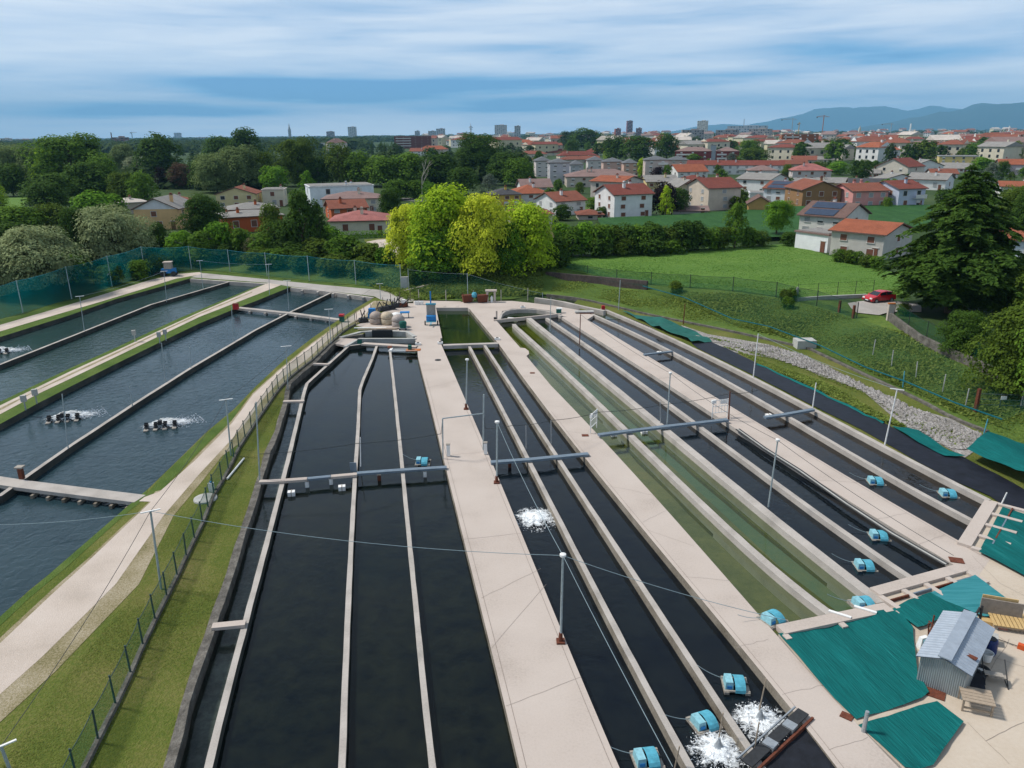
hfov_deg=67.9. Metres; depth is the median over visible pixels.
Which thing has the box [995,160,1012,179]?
broadleaf tree
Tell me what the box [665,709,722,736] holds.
paddle aerator
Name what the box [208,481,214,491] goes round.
white canister
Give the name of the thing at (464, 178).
broadleaf tree
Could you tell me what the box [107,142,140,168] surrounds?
willow tree
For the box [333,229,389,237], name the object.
hedge
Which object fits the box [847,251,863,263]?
bush
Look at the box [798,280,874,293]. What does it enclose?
wire fence
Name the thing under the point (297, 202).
broadleaf tree
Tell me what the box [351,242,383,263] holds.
bush
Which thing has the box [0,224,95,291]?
willow tree
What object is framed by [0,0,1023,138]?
sky
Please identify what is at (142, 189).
broadleaf tree
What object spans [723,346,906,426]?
weeds
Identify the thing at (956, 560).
cover plate
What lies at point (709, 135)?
house
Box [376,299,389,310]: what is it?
scrap heap
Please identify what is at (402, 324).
green container
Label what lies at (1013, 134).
house
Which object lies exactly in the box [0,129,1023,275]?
woods
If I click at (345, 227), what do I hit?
window
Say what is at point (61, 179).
broadleaf tree
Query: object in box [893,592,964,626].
shade net
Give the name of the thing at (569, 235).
bush
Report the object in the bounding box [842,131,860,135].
house
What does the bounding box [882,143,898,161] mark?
broadleaf tree
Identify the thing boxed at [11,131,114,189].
broadleaf tree
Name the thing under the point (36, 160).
broadleaf tree
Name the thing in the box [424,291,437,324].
feeder trailer
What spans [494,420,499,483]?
net pole
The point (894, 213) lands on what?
corn field
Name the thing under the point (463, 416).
pipe arch
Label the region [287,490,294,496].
float block
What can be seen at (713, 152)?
tower
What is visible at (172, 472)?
grass
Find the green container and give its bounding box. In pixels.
[399,321,406,329]
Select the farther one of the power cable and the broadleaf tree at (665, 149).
the broadleaf tree at (665, 149)
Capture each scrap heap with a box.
[356,310,368,322]
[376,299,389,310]
[383,298,395,308]
[391,297,400,307]
[399,298,408,306]
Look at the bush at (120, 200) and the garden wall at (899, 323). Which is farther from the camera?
the bush at (120, 200)
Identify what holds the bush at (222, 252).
on the ground at (31, 300)
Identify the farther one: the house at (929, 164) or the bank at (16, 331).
the house at (929, 164)
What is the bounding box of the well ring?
[193,493,217,503]
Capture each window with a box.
[150,211,156,216]
[233,221,239,227]
[251,220,257,226]
[342,224,348,230]
[368,223,374,230]
[804,216,810,221]
[817,217,823,222]
[832,219,839,224]
[839,233,847,240]
[865,248,873,254]
[866,236,875,243]
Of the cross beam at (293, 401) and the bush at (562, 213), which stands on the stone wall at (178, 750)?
the cross beam at (293, 401)
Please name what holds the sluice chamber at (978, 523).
on the yard at (967, 746)
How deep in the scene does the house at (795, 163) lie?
451.20 m
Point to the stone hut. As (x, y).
(491, 290)
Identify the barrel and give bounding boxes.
[986,636,998,656]
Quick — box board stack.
[978,594,1023,623]
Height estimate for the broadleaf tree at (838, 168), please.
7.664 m
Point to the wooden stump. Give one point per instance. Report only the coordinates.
(20, 471)
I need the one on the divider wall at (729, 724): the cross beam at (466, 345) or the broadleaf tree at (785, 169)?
the cross beam at (466, 345)
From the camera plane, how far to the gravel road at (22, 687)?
41.92 m
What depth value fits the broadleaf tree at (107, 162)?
286.48 m
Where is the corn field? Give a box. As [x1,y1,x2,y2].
[598,205,930,239]
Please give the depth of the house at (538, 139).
1013.78 m
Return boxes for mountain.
[671,106,960,132]
[852,102,1023,130]
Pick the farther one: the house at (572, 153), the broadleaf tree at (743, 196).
the house at (572, 153)
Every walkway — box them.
[414,315,618,767]
[469,308,898,767]
[562,317,990,574]
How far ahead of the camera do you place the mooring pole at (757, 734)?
30.90 m
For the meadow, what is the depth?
125.40 m
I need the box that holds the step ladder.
[982,656,1008,689]
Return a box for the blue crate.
[368,308,375,318]
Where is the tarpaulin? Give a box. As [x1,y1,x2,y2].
[692,342,1023,508]
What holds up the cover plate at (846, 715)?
on the walkway at (784, 667)
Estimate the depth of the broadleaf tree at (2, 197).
230.31 m
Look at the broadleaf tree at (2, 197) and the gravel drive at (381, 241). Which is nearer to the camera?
the gravel drive at (381, 241)
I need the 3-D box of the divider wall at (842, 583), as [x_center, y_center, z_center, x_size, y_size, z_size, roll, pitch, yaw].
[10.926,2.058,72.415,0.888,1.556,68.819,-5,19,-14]
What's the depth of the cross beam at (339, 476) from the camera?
55.98 m
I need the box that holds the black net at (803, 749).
[765,725,834,767]
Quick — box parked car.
[862,290,895,302]
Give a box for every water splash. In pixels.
[687,728,747,767]
[732,701,786,744]
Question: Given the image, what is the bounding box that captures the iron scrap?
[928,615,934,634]
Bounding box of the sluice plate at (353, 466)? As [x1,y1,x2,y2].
[350,462,356,472]
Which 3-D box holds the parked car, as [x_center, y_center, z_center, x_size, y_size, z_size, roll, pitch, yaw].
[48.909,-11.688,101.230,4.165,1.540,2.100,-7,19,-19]
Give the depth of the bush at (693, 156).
554.48 m
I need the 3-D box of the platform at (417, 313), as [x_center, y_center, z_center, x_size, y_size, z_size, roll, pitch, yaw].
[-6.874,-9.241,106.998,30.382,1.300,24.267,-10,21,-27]
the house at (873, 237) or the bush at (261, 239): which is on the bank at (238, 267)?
the bush at (261, 239)
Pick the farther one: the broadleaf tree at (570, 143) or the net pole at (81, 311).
the broadleaf tree at (570, 143)
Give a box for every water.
[0,282,253,401]
[0,291,366,615]
[216,343,516,767]
[365,337,406,337]
[437,311,493,342]
[441,343,791,767]
[502,313,542,318]
[530,315,945,587]
[545,298,618,318]
[590,318,981,539]
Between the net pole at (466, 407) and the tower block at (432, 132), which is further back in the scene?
the tower block at (432, 132)
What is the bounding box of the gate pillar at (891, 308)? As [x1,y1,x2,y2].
[886,303,895,320]
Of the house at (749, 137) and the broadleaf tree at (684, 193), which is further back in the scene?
the house at (749, 137)
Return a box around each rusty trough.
[462,294,472,302]
[477,293,487,302]
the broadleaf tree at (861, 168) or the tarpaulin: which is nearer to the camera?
the tarpaulin
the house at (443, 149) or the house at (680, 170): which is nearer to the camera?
the house at (680, 170)
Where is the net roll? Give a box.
[756,363,884,422]
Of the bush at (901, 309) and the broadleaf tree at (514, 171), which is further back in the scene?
the broadleaf tree at (514, 171)
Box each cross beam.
[0,476,144,508]
[190,278,268,286]
[211,620,246,630]
[238,307,338,322]
[259,477,306,483]
[283,400,304,402]
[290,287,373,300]
[307,475,330,480]
[313,363,329,365]
[331,472,356,478]
[357,466,446,475]
[361,342,417,348]
[436,307,467,310]
[443,342,497,348]
[490,452,588,464]
[493,313,561,322]
[597,418,728,436]
[643,351,672,355]
[763,408,814,418]
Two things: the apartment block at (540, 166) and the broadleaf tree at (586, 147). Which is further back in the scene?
the broadleaf tree at (586, 147)
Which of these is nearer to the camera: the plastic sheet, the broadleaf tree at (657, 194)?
the plastic sheet
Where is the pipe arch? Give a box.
[442,394,484,458]
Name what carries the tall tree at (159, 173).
on the ground at (31, 300)
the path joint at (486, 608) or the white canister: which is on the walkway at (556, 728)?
the path joint at (486, 608)
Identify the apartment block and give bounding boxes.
[111,136,128,141]
[174,133,181,137]
[394,136,431,148]
[531,134,558,136]
[533,156,549,176]
[546,158,570,183]
[570,160,584,172]
[585,156,602,168]
[601,157,621,170]
[620,159,637,174]
[642,156,669,174]
[668,156,688,165]
[674,147,711,159]
[681,129,703,139]
[715,129,738,135]
[715,147,738,159]
[727,125,767,132]
[749,128,772,134]
[779,133,818,142]
[856,135,892,138]
[937,153,978,165]
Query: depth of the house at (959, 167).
405.48 m
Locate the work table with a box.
[958,686,995,716]
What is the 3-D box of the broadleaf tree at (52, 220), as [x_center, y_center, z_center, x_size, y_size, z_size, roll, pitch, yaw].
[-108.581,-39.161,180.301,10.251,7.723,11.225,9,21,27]
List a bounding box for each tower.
[288,126,291,136]
[711,145,715,159]
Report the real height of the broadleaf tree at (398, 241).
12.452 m
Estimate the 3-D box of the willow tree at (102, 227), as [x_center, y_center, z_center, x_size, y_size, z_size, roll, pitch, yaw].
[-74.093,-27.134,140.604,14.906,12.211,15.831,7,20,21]
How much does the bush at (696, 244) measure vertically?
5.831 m
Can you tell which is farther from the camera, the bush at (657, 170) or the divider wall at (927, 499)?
the bush at (657, 170)
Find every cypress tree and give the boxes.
[370,143,373,154]
[378,142,382,151]
[394,142,399,155]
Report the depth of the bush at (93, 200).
206.50 m
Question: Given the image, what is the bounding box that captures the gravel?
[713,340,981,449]
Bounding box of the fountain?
[517,507,554,531]
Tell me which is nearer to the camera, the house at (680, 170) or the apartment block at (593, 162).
the house at (680, 170)
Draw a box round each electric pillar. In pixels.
[446,443,449,455]
[483,441,486,453]
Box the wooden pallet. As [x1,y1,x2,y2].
[988,612,1023,630]
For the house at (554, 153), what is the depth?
776.38 m
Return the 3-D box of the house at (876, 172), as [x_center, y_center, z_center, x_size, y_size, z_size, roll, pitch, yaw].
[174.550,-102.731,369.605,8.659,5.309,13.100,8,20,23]
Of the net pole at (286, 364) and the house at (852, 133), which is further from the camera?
the house at (852, 133)
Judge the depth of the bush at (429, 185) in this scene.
255.71 m
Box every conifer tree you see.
[295,170,313,197]
[303,198,335,248]
[476,173,499,192]
[656,185,674,214]
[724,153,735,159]
[870,164,1023,313]
[927,140,938,157]
[979,162,1005,182]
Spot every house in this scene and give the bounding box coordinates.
[114,195,145,213]
[130,193,195,229]
[214,183,261,208]
[219,207,284,231]
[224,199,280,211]
[261,184,287,205]
[304,180,373,206]
[320,187,380,212]
[323,197,368,218]
[326,138,346,149]
[327,205,390,234]
[409,147,427,155]
[422,146,447,153]
[426,135,437,145]
[437,135,448,144]
[449,135,461,145]
[451,137,464,147]
[486,185,522,205]
[490,135,522,151]
[505,207,554,223]
[511,182,543,204]
[515,176,553,189]
[522,138,532,143]
[522,141,533,150]
[522,150,547,156]
[527,136,543,141]
[532,140,558,151]
[533,188,587,215]
[545,149,563,155]
[550,135,564,148]
[556,150,596,157]
[559,155,587,162]
[563,167,638,186]
[574,209,604,219]
[589,173,644,196]
[592,180,654,216]
[596,134,625,149]
[627,132,635,135]
[640,173,677,194]
[665,176,690,204]
[670,162,708,177]
[671,206,709,214]
[673,135,691,144]
[674,133,693,139]
[679,139,703,148]
[681,173,702,179]
[685,174,743,210]
[701,137,730,149]
[704,131,713,139]
[712,134,728,139]
[728,134,739,140]
[734,134,751,141]
[735,170,790,190]
[738,132,755,135]
[744,134,774,147]
[745,164,778,172]
[745,194,770,209]
[748,191,763,197]
[754,138,775,148]
[762,178,794,201]
[763,139,783,155]
[767,142,794,159]
[772,129,780,133]
[775,138,811,144]
[783,176,843,205]
[785,158,807,166]
[788,162,832,177]
[789,175,819,180]
[791,154,816,162]
[794,228,831,252]
[796,141,836,161]
[797,197,871,228]
[815,175,847,184]
[816,155,835,162]
[820,132,837,139]
[828,218,912,259]
[834,176,856,184]
[835,135,855,141]
[835,179,891,204]
[836,134,849,137]
[837,144,855,160]
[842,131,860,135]
[846,175,887,182]
[850,135,891,157]
[855,140,891,161]
[864,167,880,177]
[868,131,885,134]
[873,170,910,179]
[875,156,925,174]
[877,128,888,133]
[879,177,928,204]
[880,134,898,138]
[883,136,913,157]
[893,146,900,157]
[897,130,923,137]
[903,135,924,140]
[908,171,955,189]
[916,157,944,171]
[923,131,934,135]
[924,167,959,177]
[926,133,962,141]
[935,138,969,158]
[940,161,974,171]
[941,131,957,134]
[956,129,969,134]
[961,137,975,143]
[962,136,986,140]
[973,131,1011,137]
[977,140,1023,159]
[984,135,1023,158]
[991,132,1023,136]
[993,157,1023,174]
[995,179,1023,193]
[1007,228,1023,256]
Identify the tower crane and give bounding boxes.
[781,118,796,132]
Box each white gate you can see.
[590,409,597,433]
[711,398,728,418]
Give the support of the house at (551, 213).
on the ground at (31, 300)
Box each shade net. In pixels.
[778,610,928,718]
[859,701,963,767]
[893,426,965,455]
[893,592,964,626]
[931,575,1005,616]
[967,431,1023,470]
[979,507,1023,574]
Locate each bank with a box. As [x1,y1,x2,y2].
[0,272,190,341]
[0,284,289,430]
[0,298,414,767]
[188,271,391,297]
[191,252,544,299]
[523,267,1023,443]
[574,300,1023,501]
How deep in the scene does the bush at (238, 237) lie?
146.58 m
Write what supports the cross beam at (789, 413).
on the walkway at (976, 562)
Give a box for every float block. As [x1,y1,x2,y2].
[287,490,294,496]
[338,484,345,490]
[640,431,647,435]
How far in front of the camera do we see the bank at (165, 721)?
37.44 m
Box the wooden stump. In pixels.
[14,465,24,479]
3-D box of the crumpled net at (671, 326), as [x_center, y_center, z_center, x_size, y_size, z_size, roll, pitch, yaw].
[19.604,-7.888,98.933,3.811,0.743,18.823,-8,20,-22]
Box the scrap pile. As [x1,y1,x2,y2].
[971,605,1007,630]
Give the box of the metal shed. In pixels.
[916,609,994,699]
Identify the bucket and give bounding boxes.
[983,649,994,662]
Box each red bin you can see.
[232,303,238,309]
[339,314,344,321]
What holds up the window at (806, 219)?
in the house at (821, 214)
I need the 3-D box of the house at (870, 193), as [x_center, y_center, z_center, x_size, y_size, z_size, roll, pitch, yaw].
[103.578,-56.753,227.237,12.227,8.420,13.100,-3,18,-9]
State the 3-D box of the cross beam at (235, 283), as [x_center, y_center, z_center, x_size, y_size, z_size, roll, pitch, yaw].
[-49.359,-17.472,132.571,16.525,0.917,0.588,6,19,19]
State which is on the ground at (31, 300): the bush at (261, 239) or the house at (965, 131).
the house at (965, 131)
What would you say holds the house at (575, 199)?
on the ground at (31, 300)
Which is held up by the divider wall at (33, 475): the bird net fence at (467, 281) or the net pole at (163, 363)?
the net pole at (163, 363)
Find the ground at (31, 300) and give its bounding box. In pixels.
[0,130,1023,364]
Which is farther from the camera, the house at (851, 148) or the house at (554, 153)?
the house at (554, 153)
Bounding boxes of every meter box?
[19,395,26,409]
[31,389,37,403]
[131,330,135,341]
[156,332,160,343]
[162,329,166,340]
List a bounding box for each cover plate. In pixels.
[839,711,853,720]
[926,687,945,700]
[948,556,964,563]
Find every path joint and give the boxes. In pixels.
[426,379,526,767]
[468,414,612,767]
[551,411,843,767]
[656,362,983,556]
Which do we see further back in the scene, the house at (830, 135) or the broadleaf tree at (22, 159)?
the house at (830, 135)
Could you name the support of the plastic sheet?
on the yard at (967, 746)
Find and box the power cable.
[265,390,756,453]
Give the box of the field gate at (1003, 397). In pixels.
[980,393,1023,408]
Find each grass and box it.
[0,489,147,624]
[145,398,246,496]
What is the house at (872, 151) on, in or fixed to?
on the ground at (31, 300)
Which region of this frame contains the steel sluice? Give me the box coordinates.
[737,706,813,767]
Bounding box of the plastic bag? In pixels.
[915,635,926,649]
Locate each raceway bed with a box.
[184,354,334,767]
[502,321,800,635]
[523,320,852,611]
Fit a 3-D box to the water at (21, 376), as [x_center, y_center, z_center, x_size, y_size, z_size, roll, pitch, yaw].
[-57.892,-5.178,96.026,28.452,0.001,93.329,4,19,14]
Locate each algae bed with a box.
[505,328,835,610]
[516,322,826,586]
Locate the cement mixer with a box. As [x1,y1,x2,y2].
[471,292,477,301]
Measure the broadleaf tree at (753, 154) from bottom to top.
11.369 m
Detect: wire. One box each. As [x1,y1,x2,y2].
[0,512,139,524]
[2,512,149,743]
[151,400,225,509]
[151,511,559,555]
[498,425,561,552]
[564,558,672,766]
[566,556,786,620]
[584,317,667,371]
[673,375,774,438]
[759,334,894,388]
[779,441,953,555]
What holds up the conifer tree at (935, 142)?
on the ground at (31, 300)
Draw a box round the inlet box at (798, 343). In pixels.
[792,337,816,348]
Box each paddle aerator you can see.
[403,454,430,466]
[610,746,664,767]
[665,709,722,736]
[699,666,750,695]
[739,609,788,630]
[828,594,874,608]
[833,554,877,571]
[848,524,891,541]
[849,472,886,485]
[919,484,959,498]
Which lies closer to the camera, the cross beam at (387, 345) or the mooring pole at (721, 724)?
the mooring pole at (721, 724)
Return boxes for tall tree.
[154,166,168,185]
[164,162,190,187]
[250,149,274,187]
[319,142,351,182]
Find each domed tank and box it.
[369,311,380,324]
[381,312,392,324]
[392,314,404,326]
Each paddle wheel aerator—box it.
[0,345,31,354]
[45,406,110,424]
[143,413,201,431]
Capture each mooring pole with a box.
[674,746,679,767]
[718,713,723,736]
[754,722,759,746]
[759,678,766,710]
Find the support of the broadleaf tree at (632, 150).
on the ground at (31, 300)
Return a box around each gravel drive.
[368,239,396,256]
[848,300,920,314]
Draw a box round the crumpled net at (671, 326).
[624,311,711,341]
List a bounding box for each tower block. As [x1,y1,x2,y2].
[326,131,334,136]
[348,126,356,136]
[428,130,435,134]
[436,128,444,134]
[495,124,506,134]
[514,125,520,137]
[614,128,620,135]
[626,120,632,135]
[636,127,641,135]
[697,120,707,131]
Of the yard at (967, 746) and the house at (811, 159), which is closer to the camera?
the yard at (967, 746)
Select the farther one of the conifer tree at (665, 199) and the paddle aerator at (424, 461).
the conifer tree at (665, 199)
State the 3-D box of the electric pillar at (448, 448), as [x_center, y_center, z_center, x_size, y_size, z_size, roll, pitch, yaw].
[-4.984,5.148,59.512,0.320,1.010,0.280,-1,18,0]
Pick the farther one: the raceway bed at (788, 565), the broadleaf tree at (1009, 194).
the broadleaf tree at (1009, 194)
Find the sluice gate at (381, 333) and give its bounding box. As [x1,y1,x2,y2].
[372,330,392,337]
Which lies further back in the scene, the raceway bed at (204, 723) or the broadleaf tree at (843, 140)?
the broadleaf tree at (843, 140)
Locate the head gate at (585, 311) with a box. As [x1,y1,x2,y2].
[575,310,593,313]
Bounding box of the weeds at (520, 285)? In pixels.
[206,256,546,299]
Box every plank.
[354,327,381,328]
[358,328,396,329]
[828,609,851,618]
[854,605,876,613]
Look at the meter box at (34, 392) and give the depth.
71.88 m
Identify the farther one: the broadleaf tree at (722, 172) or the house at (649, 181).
the broadleaf tree at (722, 172)
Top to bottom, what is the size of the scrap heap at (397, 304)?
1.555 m
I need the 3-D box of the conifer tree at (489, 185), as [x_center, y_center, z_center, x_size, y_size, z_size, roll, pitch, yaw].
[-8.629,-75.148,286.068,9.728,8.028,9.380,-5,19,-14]
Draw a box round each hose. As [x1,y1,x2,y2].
[735,429,944,565]
[737,429,946,564]
[739,428,948,564]
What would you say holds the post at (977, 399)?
on the bank at (874, 320)
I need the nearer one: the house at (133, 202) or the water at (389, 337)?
the water at (389, 337)
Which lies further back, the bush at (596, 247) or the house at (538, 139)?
the house at (538, 139)
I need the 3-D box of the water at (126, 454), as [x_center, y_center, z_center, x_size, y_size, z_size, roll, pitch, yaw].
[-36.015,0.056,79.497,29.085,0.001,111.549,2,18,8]
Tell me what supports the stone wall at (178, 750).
on the bank at (165, 721)
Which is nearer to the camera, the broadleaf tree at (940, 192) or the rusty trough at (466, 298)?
the rusty trough at (466, 298)
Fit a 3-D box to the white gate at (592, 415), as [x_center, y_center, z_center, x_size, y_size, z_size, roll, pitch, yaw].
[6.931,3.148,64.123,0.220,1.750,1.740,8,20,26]
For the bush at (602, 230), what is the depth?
139.25 m
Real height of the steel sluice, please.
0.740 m
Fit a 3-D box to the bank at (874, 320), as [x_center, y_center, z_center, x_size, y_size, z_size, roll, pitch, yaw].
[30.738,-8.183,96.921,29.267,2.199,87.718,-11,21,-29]
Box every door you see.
[820,240,825,252]
[871,247,878,256]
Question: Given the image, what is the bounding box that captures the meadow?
[562,244,910,296]
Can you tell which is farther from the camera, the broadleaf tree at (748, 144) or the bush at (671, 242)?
the broadleaf tree at (748, 144)
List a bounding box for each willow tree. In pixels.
[0,143,25,178]
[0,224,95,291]
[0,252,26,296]
[70,202,159,266]
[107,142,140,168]
[190,151,241,192]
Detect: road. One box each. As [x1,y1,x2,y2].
[0,272,201,330]
[0,281,289,413]
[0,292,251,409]
[0,301,390,721]
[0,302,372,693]
[193,273,413,302]
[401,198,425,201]
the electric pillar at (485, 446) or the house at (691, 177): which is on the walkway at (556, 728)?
the electric pillar at (485, 446)
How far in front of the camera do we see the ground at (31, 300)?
133.53 m
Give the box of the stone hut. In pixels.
[485,289,496,301]
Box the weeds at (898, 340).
[551,268,1023,442]
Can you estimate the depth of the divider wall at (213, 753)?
41.81 m
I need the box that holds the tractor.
[154,261,177,276]
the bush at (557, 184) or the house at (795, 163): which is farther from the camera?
the house at (795, 163)
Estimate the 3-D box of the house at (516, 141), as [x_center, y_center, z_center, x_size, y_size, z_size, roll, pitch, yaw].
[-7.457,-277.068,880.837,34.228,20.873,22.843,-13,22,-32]
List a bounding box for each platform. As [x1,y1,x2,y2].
[356,300,593,341]
[388,345,420,352]
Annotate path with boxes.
[335,338,355,346]
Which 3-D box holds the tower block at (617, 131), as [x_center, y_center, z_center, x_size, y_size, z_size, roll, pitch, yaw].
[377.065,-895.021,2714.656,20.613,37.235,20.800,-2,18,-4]
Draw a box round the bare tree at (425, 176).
[422,157,431,200]
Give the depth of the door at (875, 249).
134.03 m
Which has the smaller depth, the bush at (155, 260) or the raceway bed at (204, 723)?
the raceway bed at (204, 723)
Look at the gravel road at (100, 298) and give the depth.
117.92 m
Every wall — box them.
[0,282,228,369]
[0,293,331,503]
[163,334,363,767]
[204,344,365,767]
[338,346,378,767]
[339,330,371,337]
[343,338,415,347]
[388,348,435,767]
[392,330,416,337]
[468,346,694,767]
[483,345,765,767]
[498,309,561,325]
[512,324,830,618]
[526,318,883,606]
[534,297,605,315]
[545,272,647,289]
[545,318,911,578]
[546,294,809,349]
[592,314,971,524]
[600,308,990,503]
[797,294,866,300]
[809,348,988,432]
[888,313,1023,384]
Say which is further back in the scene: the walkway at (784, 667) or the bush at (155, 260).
the bush at (155, 260)
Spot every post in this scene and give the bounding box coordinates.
[837,300,841,312]
[851,305,855,318]
[973,388,981,411]
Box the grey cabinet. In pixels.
[401,276,408,288]
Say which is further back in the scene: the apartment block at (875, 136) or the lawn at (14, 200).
the apartment block at (875, 136)
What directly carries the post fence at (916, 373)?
on the bank at (874, 320)
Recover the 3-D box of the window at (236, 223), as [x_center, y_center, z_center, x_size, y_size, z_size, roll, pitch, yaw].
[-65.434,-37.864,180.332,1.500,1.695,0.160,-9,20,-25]
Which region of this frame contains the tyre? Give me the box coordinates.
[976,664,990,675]
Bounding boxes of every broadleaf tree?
[0,162,32,196]
[0,186,9,205]
[0,204,48,235]
[0,220,30,236]
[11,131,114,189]
[14,145,37,177]
[17,172,87,200]
[18,179,72,207]
[28,149,44,179]
[30,202,67,231]
[58,206,92,251]
[62,159,118,195]
[86,155,120,194]
[105,171,134,197]
[121,156,143,169]
[123,169,160,200]
[129,131,185,175]
[148,221,170,252]
[167,192,230,236]
[186,160,213,190]
[200,135,231,163]
[212,144,267,189]
[223,126,266,160]
[240,237,258,258]
[254,202,284,243]
[258,165,289,187]
[262,218,303,251]
[265,134,321,185]
[279,188,325,245]
[298,156,334,182]
[340,149,377,181]
[361,154,403,186]
[376,187,402,213]
[382,203,423,267]
[383,151,432,186]
[404,182,486,274]
[405,224,472,279]
[412,149,461,186]
[446,166,481,191]
[448,191,514,275]
[453,131,505,180]
[485,152,526,183]
[486,199,559,276]
[488,220,530,274]
[502,157,535,185]
[517,156,534,178]
[521,145,535,151]
[532,150,543,163]
[544,187,553,191]
[557,130,576,147]
[559,139,579,153]
[566,127,603,148]
[575,182,584,192]
[584,141,590,150]
[592,142,603,154]
[599,134,629,158]
[617,135,658,160]
[637,158,643,175]
[652,180,679,214]
[654,132,680,158]
[661,164,672,174]
[674,188,692,212]
[714,164,722,173]
[715,168,728,176]
[722,202,749,247]
[729,140,736,148]
[729,196,743,207]
[736,147,773,159]
[738,139,756,159]
[740,188,748,205]
[762,199,795,237]
[780,164,793,175]
[791,142,811,155]
[793,144,807,155]
[822,141,849,160]
[826,160,851,174]
[830,137,849,143]
[845,159,873,177]
[847,142,856,157]
[871,160,880,167]
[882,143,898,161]
[882,196,893,206]
[899,143,917,159]
[913,140,939,159]
[933,144,950,156]
[934,188,951,203]
[934,309,993,354]
[956,147,966,154]
[956,301,1023,395]
[963,144,979,155]
[969,259,1023,314]
[970,141,982,153]
[970,156,994,171]
[992,184,1023,220]
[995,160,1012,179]
[1006,172,1017,180]
[1007,266,1023,310]
[1008,191,1023,227]
[1011,329,1023,395]
[1016,140,1023,157]
[1017,167,1023,177]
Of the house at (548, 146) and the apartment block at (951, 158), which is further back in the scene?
the house at (548, 146)
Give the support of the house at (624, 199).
on the ground at (31, 300)
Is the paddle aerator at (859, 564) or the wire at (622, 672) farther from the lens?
the paddle aerator at (859, 564)
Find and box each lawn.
[2,196,28,207]
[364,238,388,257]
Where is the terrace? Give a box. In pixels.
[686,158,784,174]
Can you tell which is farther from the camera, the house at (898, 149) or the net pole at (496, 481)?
the house at (898, 149)
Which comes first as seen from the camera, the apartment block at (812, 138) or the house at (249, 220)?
the house at (249, 220)
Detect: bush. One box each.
[54,252,94,284]
[68,190,113,217]
[93,263,125,283]
[104,193,129,212]
[123,259,153,279]
[142,233,166,250]
[142,252,168,272]
[160,245,192,265]
[163,230,192,251]
[183,230,215,252]
[184,246,216,266]
[202,221,236,252]
[207,243,241,263]
[225,228,254,255]
[235,248,273,268]
[246,231,277,254]
[257,247,288,268]
[278,241,314,260]
[285,250,320,272]
[302,237,335,260]
[309,224,344,248]
[315,253,349,274]
[324,234,361,261]
[345,256,376,277]
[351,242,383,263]
[371,245,397,266]
[382,178,411,199]
[401,263,429,284]
[404,180,426,198]
[421,181,437,198]
[536,214,553,252]
[539,252,560,268]
[544,237,570,252]
[548,222,572,252]
[550,204,574,219]
[552,178,562,190]
[554,249,571,267]
[558,226,582,256]
[574,220,599,255]
[579,239,613,257]
[585,197,594,209]
[588,223,620,255]
[596,206,605,216]
[605,225,628,253]
[612,238,637,255]
[615,222,643,255]
[624,223,652,254]
[633,237,665,256]
[642,221,668,249]
[650,167,663,174]
[655,225,683,249]
[661,238,686,253]
[668,220,699,251]
[668,280,683,293]
[685,220,713,249]
[686,153,702,159]
[696,226,724,249]
[710,227,733,248]
[736,227,763,246]
[750,230,771,245]
[778,289,792,300]
[779,232,795,246]
[780,296,794,309]
[788,287,800,299]
[813,161,828,167]
[830,248,845,261]
[839,250,858,262]
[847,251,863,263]
[859,254,874,267]
[868,255,887,268]
[896,301,912,315]
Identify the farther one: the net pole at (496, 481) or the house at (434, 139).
the house at (434, 139)
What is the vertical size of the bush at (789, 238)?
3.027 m
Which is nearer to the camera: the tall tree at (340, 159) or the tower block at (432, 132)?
the tall tree at (340, 159)
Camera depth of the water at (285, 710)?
40.94 m
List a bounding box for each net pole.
[0,739,16,767]
[62,394,68,447]
[75,296,84,330]
[140,508,161,589]
[161,343,165,381]
[219,398,232,455]
[255,402,260,480]
[281,346,287,388]
[464,358,468,409]
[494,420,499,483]
[556,552,565,644]
[666,372,671,424]
[728,392,730,419]
[753,334,758,377]
[767,438,779,506]
[861,710,868,732]
[884,388,903,444]
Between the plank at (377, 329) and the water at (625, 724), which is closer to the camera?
the water at (625, 724)
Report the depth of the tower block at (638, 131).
2622.23 m
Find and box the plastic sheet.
[970,668,985,688]
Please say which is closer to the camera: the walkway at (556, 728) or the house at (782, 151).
the walkway at (556, 728)
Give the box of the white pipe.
[226,458,244,479]
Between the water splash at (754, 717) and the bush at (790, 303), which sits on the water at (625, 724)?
the water splash at (754, 717)
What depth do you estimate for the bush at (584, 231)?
139.35 m
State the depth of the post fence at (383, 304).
109.25 m
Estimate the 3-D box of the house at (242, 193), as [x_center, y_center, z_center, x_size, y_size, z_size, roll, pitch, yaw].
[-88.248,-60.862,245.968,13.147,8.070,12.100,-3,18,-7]
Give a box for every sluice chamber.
[776,602,898,639]
[869,564,989,608]
[957,499,1023,552]
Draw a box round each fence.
[2,246,400,312]
[62,313,355,767]
[356,291,410,323]
[408,269,542,297]
[418,289,527,300]
[568,263,858,317]
[643,286,1002,419]
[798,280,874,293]
[872,339,969,404]
[894,304,989,353]
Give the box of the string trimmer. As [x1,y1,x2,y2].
[999,639,1023,650]
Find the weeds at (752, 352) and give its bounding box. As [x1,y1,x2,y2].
[709,337,968,445]
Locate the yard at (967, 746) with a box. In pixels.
[778,500,1023,767]
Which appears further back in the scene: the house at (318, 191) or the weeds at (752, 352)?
the house at (318, 191)
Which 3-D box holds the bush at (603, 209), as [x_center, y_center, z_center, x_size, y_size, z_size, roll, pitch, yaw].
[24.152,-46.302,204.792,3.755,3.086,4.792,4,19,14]

